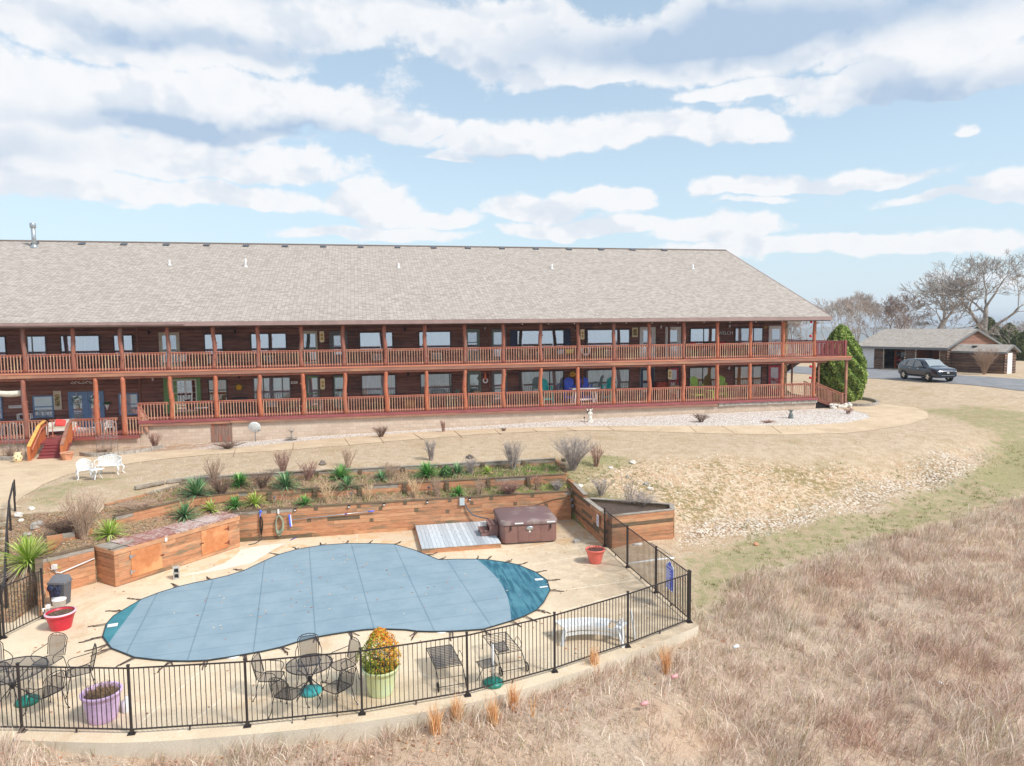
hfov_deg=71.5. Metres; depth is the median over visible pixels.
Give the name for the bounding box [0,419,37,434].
console table
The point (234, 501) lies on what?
yucca plant
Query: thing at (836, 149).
sky
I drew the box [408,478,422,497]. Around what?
bare shrub
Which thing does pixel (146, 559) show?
door
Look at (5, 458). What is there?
stone edging
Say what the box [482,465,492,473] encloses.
yucca plant
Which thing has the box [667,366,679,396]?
door
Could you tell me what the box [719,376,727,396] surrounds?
slatted chair
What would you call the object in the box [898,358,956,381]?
parked car
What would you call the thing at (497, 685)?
umbrella base
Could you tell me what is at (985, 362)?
bare shrub
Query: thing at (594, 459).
bare shrub
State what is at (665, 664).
broom grass
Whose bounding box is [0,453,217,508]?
entry path
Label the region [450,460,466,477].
yucca plant
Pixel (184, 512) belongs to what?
yucca plant
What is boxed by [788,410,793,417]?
garden pedestal
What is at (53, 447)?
entry stair
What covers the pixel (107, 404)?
wall planter
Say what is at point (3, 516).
garden steps
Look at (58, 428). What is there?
wicker sofa
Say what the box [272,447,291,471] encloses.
bare shrub
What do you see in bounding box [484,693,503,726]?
broom grass
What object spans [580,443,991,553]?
loose rock
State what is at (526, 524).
hot tub
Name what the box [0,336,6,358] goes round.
window
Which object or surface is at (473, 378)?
door
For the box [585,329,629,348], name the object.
window
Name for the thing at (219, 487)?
bare shrub
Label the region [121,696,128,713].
jug
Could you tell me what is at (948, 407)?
ground
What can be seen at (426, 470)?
yucca plant
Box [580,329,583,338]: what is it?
post plaque
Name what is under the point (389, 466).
bare shrub
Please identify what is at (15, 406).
number plate
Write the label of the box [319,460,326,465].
rock
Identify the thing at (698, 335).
window
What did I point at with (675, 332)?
door
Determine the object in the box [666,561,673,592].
pool rules sign
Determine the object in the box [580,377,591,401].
bar chair
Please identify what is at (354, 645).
patio chair
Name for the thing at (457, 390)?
porch chair
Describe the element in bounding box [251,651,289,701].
patio chair
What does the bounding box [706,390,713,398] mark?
side table
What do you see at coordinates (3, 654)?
patio chair
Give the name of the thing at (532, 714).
broom grass
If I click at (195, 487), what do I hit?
yucca plant
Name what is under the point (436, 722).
broom grass
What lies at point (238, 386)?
sun ornament
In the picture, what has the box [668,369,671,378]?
post plaque
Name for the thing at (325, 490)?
bare shrub
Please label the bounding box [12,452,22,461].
strawberry jar
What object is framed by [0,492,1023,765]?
tall dry grass
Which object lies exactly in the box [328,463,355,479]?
yucca plant
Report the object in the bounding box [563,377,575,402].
bar chair
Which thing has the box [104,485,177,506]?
landscape timber
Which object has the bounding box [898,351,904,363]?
off road car
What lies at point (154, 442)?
bare shrub
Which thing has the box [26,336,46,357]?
window
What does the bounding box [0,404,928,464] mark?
path
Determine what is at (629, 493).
bare shrub
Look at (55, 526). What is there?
bare shrub
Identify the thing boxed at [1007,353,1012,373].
door
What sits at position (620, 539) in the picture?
metal fence
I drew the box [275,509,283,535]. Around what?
garden hose
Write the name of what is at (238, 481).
yucca plant
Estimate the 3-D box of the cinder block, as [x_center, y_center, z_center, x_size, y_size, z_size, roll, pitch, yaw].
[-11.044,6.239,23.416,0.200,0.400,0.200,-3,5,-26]
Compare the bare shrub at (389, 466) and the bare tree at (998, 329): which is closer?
the bare shrub at (389, 466)
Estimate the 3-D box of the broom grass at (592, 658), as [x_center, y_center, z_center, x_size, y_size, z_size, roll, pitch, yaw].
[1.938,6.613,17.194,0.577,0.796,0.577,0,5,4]
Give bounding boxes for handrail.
[0,479,15,637]
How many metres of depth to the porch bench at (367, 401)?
45.67 m
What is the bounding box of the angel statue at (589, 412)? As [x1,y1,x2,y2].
[587,406,592,421]
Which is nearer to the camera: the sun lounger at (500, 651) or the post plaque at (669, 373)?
the sun lounger at (500, 651)
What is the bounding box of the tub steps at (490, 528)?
[478,519,497,536]
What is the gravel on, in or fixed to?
on the ground at (948, 407)
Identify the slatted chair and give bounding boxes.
[689,376,704,398]
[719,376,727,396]
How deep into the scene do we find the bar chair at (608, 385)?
48.21 m
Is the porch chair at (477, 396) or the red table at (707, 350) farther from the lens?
the red table at (707, 350)
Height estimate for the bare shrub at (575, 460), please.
1.806 m
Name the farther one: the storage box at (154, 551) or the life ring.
the life ring
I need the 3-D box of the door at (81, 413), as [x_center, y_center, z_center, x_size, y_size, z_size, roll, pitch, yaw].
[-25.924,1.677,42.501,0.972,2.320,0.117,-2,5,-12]
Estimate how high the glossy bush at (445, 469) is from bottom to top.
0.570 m
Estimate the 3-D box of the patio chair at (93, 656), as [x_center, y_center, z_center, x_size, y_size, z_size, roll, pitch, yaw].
[-9.867,6.524,16.261,0.689,0.959,0.620,-4,6,-36]
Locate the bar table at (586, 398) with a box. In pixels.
[569,387,599,402]
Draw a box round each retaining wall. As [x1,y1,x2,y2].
[35,545,95,615]
[46,528,92,550]
[113,473,565,525]
[182,458,565,484]
[232,490,570,541]
[555,460,607,544]
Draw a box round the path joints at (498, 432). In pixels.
[233,426,780,456]
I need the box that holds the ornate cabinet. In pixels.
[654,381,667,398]
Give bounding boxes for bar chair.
[542,378,553,403]
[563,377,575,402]
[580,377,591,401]
[601,377,615,401]
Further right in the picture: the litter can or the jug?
the litter can
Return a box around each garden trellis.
[1,422,25,456]
[95,419,117,451]
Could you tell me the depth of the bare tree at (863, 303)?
114.70 m
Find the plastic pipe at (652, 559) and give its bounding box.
[632,557,673,563]
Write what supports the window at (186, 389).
in the log lodge
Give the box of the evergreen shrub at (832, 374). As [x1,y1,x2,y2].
[815,324,867,401]
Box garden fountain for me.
[285,429,297,439]
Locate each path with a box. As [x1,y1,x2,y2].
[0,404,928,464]
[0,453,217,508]
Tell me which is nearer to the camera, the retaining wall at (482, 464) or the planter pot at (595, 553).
the planter pot at (595, 553)
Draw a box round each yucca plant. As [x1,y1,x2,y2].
[0,533,75,592]
[92,517,131,541]
[162,500,205,522]
[171,475,214,502]
[196,498,222,514]
[219,495,247,512]
[223,472,253,489]
[242,491,271,516]
[264,469,303,499]
[293,494,315,505]
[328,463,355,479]
[334,475,358,497]
[370,468,387,483]
[409,461,440,477]
[449,484,465,497]
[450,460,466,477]
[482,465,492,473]
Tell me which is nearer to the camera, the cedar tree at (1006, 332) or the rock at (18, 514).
the rock at (18, 514)
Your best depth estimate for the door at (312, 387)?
45.25 m
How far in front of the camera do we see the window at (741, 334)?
51.29 m
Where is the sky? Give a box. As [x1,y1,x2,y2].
[0,0,1023,326]
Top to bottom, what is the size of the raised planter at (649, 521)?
1.372 m
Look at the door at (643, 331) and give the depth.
49.69 m
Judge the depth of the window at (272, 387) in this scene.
44.75 m
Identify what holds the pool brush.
hanging from the retaining wall at (399, 515)
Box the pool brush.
[289,510,373,526]
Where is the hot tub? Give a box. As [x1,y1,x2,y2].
[493,505,556,543]
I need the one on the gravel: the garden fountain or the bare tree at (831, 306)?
the garden fountain
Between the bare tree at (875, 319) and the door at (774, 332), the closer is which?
the door at (774, 332)
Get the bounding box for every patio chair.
[0,641,16,684]
[23,670,69,721]
[29,632,67,681]
[64,643,96,698]
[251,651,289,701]
[268,677,309,722]
[295,633,322,686]
[318,666,357,716]
[325,637,360,681]
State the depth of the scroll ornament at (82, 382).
42.45 m
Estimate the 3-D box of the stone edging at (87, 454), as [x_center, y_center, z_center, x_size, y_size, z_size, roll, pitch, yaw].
[-20.405,3.627,37.629,4.044,0.335,1.713,-4,6,-38]
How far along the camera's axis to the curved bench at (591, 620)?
18.44 m
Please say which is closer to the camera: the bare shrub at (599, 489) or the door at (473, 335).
the bare shrub at (599, 489)
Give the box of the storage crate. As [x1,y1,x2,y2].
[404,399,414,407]
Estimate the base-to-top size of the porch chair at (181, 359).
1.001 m
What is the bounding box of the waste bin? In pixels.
[47,574,72,605]
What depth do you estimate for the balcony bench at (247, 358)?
43.48 m
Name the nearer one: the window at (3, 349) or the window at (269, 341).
the window at (3, 349)
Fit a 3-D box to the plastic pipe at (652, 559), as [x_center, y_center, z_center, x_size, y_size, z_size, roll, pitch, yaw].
[4.876,6.233,24.980,1.826,0.096,0.082,-2,5,-18]
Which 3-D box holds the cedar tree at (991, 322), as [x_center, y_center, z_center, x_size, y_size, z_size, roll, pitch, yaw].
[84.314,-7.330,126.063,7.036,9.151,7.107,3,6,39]
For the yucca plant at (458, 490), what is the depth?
29.34 m
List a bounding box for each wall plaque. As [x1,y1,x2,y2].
[53,391,61,409]
[632,328,637,336]
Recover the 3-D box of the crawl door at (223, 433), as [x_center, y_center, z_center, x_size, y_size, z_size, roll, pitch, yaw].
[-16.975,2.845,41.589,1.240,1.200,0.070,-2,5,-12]
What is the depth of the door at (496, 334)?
47.50 m
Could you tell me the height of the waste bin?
0.860 m
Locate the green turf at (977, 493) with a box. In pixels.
[567,441,1023,626]
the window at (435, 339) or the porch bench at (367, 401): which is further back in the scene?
the window at (435, 339)
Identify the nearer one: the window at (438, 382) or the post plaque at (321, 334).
the post plaque at (321, 334)
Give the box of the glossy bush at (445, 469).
[439,465,452,477]
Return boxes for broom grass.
[424,701,445,734]
[447,689,466,722]
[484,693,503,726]
[502,677,522,709]
[528,693,539,716]
[581,642,600,672]
[656,642,672,674]
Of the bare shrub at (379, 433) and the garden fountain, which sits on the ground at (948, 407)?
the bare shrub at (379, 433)
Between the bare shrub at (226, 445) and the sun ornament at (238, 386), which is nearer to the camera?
the bare shrub at (226, 445)
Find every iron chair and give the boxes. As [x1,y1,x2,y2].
[75,458,92,480]
[105,420,114,431]
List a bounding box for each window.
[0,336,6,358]
[0,397,2,418]
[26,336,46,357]
[32,395,54,417]
[60,335,99,357]
[113,335,133,356]
[118,393,138,414]
[172,379,196,411]
[204,334,223,354]
[208,379,227,400]
[250,333,286,353]
[253,377,290,398]
[359,332,392,351]
[361,374,395,395]
[418,331,450,350]
[420,373,451,393]
[517,330,563,349]
[519,370,563,390]
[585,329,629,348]
[585,369,629,388]
[689,367,714,385]
[690,328,715,346]
[734,328,762,345]
[734,366,761,384]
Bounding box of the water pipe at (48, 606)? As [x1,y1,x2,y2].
[42,604,50,612]
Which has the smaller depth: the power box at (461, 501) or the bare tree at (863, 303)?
the power box at (461, 501)
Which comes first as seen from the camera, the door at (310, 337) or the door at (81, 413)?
the door at (81, 413)
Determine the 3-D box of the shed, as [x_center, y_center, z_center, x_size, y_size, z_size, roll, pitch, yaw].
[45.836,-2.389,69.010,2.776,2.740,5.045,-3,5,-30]
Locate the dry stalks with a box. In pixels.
[143,462,564,509]
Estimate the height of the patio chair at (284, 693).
0.959 m
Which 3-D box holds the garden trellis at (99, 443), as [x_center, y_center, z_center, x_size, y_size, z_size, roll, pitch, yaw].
[-21.387,2.825,37.552,1.041,1.825,0.025,-2,5,-12]
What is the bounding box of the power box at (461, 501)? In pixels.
[459,498,488,519]
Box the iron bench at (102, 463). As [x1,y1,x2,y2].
[93,454,125,474]
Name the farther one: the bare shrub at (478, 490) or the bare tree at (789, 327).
the bare tree at (789, 327)
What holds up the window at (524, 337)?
in the log lodge
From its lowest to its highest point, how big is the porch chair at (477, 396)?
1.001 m
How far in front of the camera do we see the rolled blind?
39.32 m
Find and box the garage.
[858,329,1003,368]
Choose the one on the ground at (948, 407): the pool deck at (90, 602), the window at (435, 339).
the pool deck at (90, 602)
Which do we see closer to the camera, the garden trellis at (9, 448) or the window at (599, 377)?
the garden trellis at (9, 448)
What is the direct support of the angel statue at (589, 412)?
on the gravel
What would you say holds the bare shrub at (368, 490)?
on the ground at (948, 407)
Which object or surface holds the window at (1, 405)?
in the log lodge
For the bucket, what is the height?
0.507 m
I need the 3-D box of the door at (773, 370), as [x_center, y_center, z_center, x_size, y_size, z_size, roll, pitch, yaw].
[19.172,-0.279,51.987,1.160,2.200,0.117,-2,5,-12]
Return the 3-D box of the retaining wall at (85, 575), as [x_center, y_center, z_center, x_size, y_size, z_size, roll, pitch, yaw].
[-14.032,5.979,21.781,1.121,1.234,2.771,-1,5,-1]
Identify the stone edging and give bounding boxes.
[0,456,12,460]
[79,445,163,456]
[851,397,878,405]
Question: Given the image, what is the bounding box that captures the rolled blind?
[0,390,20,396]
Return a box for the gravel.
[123,409,869,451]
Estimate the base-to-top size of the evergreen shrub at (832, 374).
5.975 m
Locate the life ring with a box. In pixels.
[581,348,589,355]
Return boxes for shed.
[950,344,1020,373]
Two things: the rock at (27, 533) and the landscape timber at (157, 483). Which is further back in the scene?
the landscape timber at (157, 483)
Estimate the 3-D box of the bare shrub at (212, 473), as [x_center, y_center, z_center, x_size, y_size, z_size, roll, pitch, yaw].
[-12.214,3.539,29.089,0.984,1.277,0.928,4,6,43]
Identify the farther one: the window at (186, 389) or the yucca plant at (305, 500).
the window at (186, 389)
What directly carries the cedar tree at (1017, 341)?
on the ground at (948, 407)
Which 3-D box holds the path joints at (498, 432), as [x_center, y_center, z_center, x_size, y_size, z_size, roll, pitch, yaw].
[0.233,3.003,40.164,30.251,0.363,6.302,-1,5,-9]
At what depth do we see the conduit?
22.25 m
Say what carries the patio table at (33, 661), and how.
on the pool deck at (90, 602)
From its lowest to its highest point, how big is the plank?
0.030 m
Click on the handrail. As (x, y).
(6, 550)
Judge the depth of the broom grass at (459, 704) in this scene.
15.20 m
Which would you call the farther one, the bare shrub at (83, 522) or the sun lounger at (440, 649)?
the bare shrub at (83, 522)
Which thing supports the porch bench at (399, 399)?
on the log lodge
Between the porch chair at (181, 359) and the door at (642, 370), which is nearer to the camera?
the porch chair at (181, 359)
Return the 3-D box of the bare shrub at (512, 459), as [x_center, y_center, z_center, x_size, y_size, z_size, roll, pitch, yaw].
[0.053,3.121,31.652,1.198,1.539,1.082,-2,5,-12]
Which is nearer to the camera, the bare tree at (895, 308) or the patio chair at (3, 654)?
the patio chair at (3, 654)
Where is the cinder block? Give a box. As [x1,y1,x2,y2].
[173,565,179,579]
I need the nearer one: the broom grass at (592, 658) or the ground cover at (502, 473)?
the broom grass at (592, 658)
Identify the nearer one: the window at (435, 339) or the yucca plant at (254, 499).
the yucca plant at (254, 499)
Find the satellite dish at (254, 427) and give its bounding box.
[248,422,260,441]
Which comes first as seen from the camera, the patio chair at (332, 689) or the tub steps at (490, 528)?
the patio chair at (332, 689)
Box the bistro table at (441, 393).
[434,393,449,405]
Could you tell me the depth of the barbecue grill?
43.64 m
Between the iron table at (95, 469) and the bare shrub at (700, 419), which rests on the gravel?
the bare shrub at (700, 419)
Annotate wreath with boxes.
[71,392,80,408]
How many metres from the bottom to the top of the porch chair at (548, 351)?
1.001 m
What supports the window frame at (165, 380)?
in the log lodge
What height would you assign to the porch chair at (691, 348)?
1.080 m
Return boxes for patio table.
[0,656,48,700]
[285,653,332,698]
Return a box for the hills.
[787,324,1023,342]
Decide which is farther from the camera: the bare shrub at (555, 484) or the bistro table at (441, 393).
the bistro table at (441, 393)
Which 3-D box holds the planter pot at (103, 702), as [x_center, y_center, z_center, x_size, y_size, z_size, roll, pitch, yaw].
[-8.656,6.689,15.008,0.820,0.808,0.806,-2,5,-12]
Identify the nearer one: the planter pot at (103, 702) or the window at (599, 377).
the planter pot at (103, 702)
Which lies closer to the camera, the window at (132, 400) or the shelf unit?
the window at (132, 400)
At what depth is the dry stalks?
29.66 m
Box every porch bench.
[361,394,379,407]
[391,397,403,407]
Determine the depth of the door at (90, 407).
42.69 m
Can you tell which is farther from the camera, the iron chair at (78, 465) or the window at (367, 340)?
the window at (367, 340)
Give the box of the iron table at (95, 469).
[88,467,103,480]
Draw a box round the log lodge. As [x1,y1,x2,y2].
[0,223,851,451]
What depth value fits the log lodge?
45.96 m
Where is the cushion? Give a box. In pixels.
[55,419,65,425]
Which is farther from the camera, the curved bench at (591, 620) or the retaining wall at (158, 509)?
the retaining wall at (158, 509)
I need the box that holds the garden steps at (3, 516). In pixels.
[0,514,11,570]
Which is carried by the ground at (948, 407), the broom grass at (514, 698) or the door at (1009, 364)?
the broom grass at (514, 698)
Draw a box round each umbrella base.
[14,689,38,707]
[301,682,321,697]
[484,644,503,689]
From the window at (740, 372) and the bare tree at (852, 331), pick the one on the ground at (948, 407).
the bare tree at (852, 331)
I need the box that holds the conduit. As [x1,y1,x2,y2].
[51,558,94,572]
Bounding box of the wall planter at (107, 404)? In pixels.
[103,402,111,409]
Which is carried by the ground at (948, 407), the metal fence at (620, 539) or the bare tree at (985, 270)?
the bare tree at (985, 270)
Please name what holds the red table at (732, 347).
on the log lodge
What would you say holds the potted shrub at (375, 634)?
in the planter pot at (376, 690)
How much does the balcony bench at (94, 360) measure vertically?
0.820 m
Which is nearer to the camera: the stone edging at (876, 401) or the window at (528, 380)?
the window at (528, 380)
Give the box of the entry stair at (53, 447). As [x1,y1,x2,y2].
[27,419,74,460]
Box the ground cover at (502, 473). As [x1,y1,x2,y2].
[137,463,569,506]
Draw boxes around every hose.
[248,510,262,544]
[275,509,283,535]
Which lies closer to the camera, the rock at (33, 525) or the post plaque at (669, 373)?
the rock at (33, 525)
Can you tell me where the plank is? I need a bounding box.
[108,540,134,548]
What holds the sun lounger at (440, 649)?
on the pool deck at (90, 602)
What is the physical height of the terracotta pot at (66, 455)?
0.400 m
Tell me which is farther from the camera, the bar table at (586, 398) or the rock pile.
the rock pile
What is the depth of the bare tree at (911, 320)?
126.88 m
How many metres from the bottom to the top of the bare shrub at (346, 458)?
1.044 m
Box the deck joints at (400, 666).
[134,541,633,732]
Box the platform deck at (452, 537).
[415,521,500,553]
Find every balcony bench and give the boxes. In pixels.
[68,356,103,368]
[235,355,255,365]
[274,353,297,364]
[587,348,601,358]
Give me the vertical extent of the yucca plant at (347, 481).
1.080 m
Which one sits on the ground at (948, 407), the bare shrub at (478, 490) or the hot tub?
the bare shrub at (478, 490)
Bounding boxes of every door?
[68,391,87,426]
[86,391,105,428]
[130,542,163,576]
[158,332,180,366]
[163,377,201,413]
[200,524,229,554]
[211,423,231,441]
[303,331,317,363]
[306,375,319,409]
[329,331,347,363]
[332,374,347,407]
[466,329,479,360]
[467,371,480,403]
[491,329,505,360]
[491,370,507,402]
[639,327,655,357]
[639,367,654,398]
[665,327,680,356]
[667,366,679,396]
[767,364,780,393]
[768,326,780,354]
[862,348,873,367]
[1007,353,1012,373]
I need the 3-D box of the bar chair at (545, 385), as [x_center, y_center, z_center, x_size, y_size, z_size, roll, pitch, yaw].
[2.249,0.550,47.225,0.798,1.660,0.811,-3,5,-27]
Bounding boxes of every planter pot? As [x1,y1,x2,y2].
[43,606,76,631]
[79,679,122,725]
[362,658,398,698]
[585,544,604,563]
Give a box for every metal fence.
[0,568,44,638]
[0,570,692,735]
[602,508,689,618]
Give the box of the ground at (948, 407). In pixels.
[0,343,1023,765]
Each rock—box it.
[14,512,23,517]
[23,532,31,536]
[30,520,43,528]
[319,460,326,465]
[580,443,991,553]
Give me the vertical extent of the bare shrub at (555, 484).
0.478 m
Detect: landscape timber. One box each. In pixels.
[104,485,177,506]
[134,473,218,488]
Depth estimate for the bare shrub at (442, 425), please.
42.51 m
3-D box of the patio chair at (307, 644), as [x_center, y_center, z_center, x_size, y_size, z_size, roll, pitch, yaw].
[-4.749,6.443,16.639,0.620,0.959,0.689,-2,5,-17]
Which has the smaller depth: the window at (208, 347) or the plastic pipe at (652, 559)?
the plastic pipe at (652, 559)
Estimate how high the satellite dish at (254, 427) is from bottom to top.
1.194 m
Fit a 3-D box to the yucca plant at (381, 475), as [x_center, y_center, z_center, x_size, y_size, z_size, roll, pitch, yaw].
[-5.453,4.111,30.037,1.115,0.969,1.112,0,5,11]
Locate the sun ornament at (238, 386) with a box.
[234,381,243,391]
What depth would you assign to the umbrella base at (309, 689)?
15.91 m
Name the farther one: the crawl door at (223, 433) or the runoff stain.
the crawl door at (223, 433)
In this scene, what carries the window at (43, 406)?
in the log lodge
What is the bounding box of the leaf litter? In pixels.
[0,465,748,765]
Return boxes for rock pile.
[829,402,851,408]
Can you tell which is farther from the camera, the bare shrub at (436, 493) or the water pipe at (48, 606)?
the bare shrub at (436, 493)
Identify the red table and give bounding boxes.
[694,347,714,357]
[721,346,740,355]
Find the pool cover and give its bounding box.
[78,540,564,672]
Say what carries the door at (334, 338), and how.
in the log lodge
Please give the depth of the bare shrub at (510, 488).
29.58 m
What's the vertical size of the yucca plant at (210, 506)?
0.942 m
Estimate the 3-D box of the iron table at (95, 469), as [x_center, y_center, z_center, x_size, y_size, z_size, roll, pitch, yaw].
[-17.352,3.804,29.722,0.600,0.460,0.600,-2,5,-12]
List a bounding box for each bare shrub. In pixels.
[0,446,23,455]
[34,514,79,533]
[57,485,113,539]
[86,444,122,451]
[112,495,156,510]
[148,432,162,445]
[202,474,235,493]
[203,455,224,482]
[209,440,245,448]
[245,470,277,488]
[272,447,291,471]
[295,461,319,480]
[317,477,340,502]
[341,448,356,467]
[361,483,374,500]
[372,426,387,436]
[380,462,399,478]
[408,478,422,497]
[422,436,435,460]
[428,476,442,496]
[440,419,444,431]
[462,456,475,474]
[474,477,485,494]
[492,478,523,493]
[502,441,525,469]
[531,474,541,490]
[548,480,565,490]
[550,434,598,470]
[589,477,617,495]
[590,441,604,466]
[620,473,637,499]
[620,489,656,505]
[693,413,708,421]
[971,347,999,374]
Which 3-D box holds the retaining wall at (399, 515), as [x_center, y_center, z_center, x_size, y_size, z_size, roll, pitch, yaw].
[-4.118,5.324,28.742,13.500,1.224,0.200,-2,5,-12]
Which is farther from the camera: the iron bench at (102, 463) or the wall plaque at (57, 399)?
the wall plaque at (57, 399)
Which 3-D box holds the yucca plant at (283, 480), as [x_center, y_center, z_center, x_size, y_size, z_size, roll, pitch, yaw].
[-9.119,4.277,28.850,1.963,1.610,1.993,-2,5,-12]
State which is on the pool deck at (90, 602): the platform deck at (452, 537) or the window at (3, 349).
the platform deck at (452, 537)
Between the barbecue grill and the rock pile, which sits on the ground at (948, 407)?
the rock pile
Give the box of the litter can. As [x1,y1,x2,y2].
[640,700,647,705]
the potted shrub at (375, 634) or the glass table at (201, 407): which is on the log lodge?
the glass table at (201, 407)
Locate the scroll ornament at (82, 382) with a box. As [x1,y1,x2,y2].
[70,381,91,383]
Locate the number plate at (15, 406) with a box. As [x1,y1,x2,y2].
[9,405,21,407]
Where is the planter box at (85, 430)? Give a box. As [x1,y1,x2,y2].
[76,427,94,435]
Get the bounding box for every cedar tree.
[974,316,1008,342]
[993,322,1021,357]
[1007,331,1023,360]
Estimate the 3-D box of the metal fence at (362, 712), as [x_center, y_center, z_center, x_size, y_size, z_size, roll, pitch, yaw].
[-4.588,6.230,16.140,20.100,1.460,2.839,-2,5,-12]
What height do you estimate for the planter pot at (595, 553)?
0.624 m
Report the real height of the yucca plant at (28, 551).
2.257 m
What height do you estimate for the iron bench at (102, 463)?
0.845 m
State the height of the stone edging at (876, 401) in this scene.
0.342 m
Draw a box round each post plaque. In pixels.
[319,331,323,341]
[320,378,324,388]
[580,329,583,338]
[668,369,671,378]
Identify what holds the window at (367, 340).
in the log lodge
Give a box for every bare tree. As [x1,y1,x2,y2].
[786,321,801,352]
[787,321,821,352]
[811,297,861,326]
[821,304,860,339]
[837,291,893,342]
[846,301,896,337]
[873,290,932,328]
[884,305,925,328]
[898,272,987,328]
[916,250,1023,335]
[992,319,1022,342]
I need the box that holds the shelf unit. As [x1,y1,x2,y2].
[894,350,899,367]
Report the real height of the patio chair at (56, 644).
0.959 m
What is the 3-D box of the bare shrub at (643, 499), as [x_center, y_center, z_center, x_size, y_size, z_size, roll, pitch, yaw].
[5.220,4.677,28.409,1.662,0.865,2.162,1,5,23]
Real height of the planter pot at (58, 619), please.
0.503 m
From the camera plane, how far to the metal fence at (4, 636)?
19.55 m
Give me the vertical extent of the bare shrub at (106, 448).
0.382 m
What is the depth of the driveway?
61.08 m
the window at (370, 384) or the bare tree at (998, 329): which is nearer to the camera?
the window at (370, 384)
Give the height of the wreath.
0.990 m
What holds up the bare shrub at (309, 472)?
on the ground at (948, 407)
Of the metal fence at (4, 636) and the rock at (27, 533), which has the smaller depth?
the metal fence at (4, 636)
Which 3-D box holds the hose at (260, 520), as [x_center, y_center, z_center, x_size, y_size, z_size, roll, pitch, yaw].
[-9.780,5.511,27.173,0.155,1.219,0.659,2,5,28]
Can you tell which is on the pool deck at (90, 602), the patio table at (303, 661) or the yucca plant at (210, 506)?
the patio table at (303, 661)
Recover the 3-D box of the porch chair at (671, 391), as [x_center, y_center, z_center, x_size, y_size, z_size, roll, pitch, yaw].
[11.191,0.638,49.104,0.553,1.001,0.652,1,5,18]
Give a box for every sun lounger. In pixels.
[427,644,465,691]
[482,631,528,675]
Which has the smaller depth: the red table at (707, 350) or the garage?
the red table at (707, 350)
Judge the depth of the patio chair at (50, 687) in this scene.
15.18 m
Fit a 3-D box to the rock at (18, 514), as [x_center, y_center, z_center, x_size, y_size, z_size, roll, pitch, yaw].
[-17.433,4.656,25.164,0.299,0.218,0.388,-4,6,-36]
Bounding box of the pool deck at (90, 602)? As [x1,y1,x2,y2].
[0,519,697,760]
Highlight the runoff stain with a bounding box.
[181,543,285,575]
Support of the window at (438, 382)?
in the log lodge
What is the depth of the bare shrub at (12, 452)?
37.41 m
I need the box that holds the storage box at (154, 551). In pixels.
[94,511,239,586]
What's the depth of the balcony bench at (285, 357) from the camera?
43.96 m
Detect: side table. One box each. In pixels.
[476,658,497,681]
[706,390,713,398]
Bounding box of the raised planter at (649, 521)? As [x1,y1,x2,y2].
[589,497,674,547]
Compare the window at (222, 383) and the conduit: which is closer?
the conduit
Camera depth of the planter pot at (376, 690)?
15.71 m
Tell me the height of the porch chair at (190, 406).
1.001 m
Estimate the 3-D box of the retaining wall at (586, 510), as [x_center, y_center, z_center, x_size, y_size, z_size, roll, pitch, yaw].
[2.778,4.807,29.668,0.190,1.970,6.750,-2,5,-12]
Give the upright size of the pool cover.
0.064 m
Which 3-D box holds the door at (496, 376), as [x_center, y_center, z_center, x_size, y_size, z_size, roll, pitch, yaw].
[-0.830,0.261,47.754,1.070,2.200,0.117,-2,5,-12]
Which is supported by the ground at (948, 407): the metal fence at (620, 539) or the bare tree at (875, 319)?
the bare tree at (875, 319)
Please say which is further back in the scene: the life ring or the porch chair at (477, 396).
the life ring
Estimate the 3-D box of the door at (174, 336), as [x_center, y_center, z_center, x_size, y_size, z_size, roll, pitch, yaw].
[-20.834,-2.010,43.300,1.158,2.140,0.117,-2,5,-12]
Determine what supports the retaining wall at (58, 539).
on the ground at (948, 407)
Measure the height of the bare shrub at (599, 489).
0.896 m
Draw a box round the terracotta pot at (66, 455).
[60,451,73,459]
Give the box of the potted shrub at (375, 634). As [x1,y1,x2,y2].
[356,627,401,676]
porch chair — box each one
[175,354,187,366]
[184,399,199,415]
[448,389,459,406]
[473,390,484,404]
[543,348,552,359]
[670,385,678,399]
[689,342,696,356]
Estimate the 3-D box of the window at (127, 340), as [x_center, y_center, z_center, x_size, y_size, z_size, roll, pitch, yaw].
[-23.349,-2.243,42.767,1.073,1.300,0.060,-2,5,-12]
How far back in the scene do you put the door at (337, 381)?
45.58 m
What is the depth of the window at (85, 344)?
42.28 m
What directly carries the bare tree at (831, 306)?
on the ground at (948, 407)
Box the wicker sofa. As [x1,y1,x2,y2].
[46,418,76,434]
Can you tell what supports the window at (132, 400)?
in the log lodge
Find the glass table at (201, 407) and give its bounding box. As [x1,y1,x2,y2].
[195,406,208,415]
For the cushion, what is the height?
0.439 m
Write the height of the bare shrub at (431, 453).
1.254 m
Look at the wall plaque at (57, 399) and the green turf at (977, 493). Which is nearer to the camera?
the green turf at (977, 493)
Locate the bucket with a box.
[51,596,66,607]
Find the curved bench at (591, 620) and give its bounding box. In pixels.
[552,610,635,647]
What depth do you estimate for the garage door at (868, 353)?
77.20 m
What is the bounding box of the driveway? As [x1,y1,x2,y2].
[787,366,1023,390]
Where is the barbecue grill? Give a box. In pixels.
[233,397,247,412]

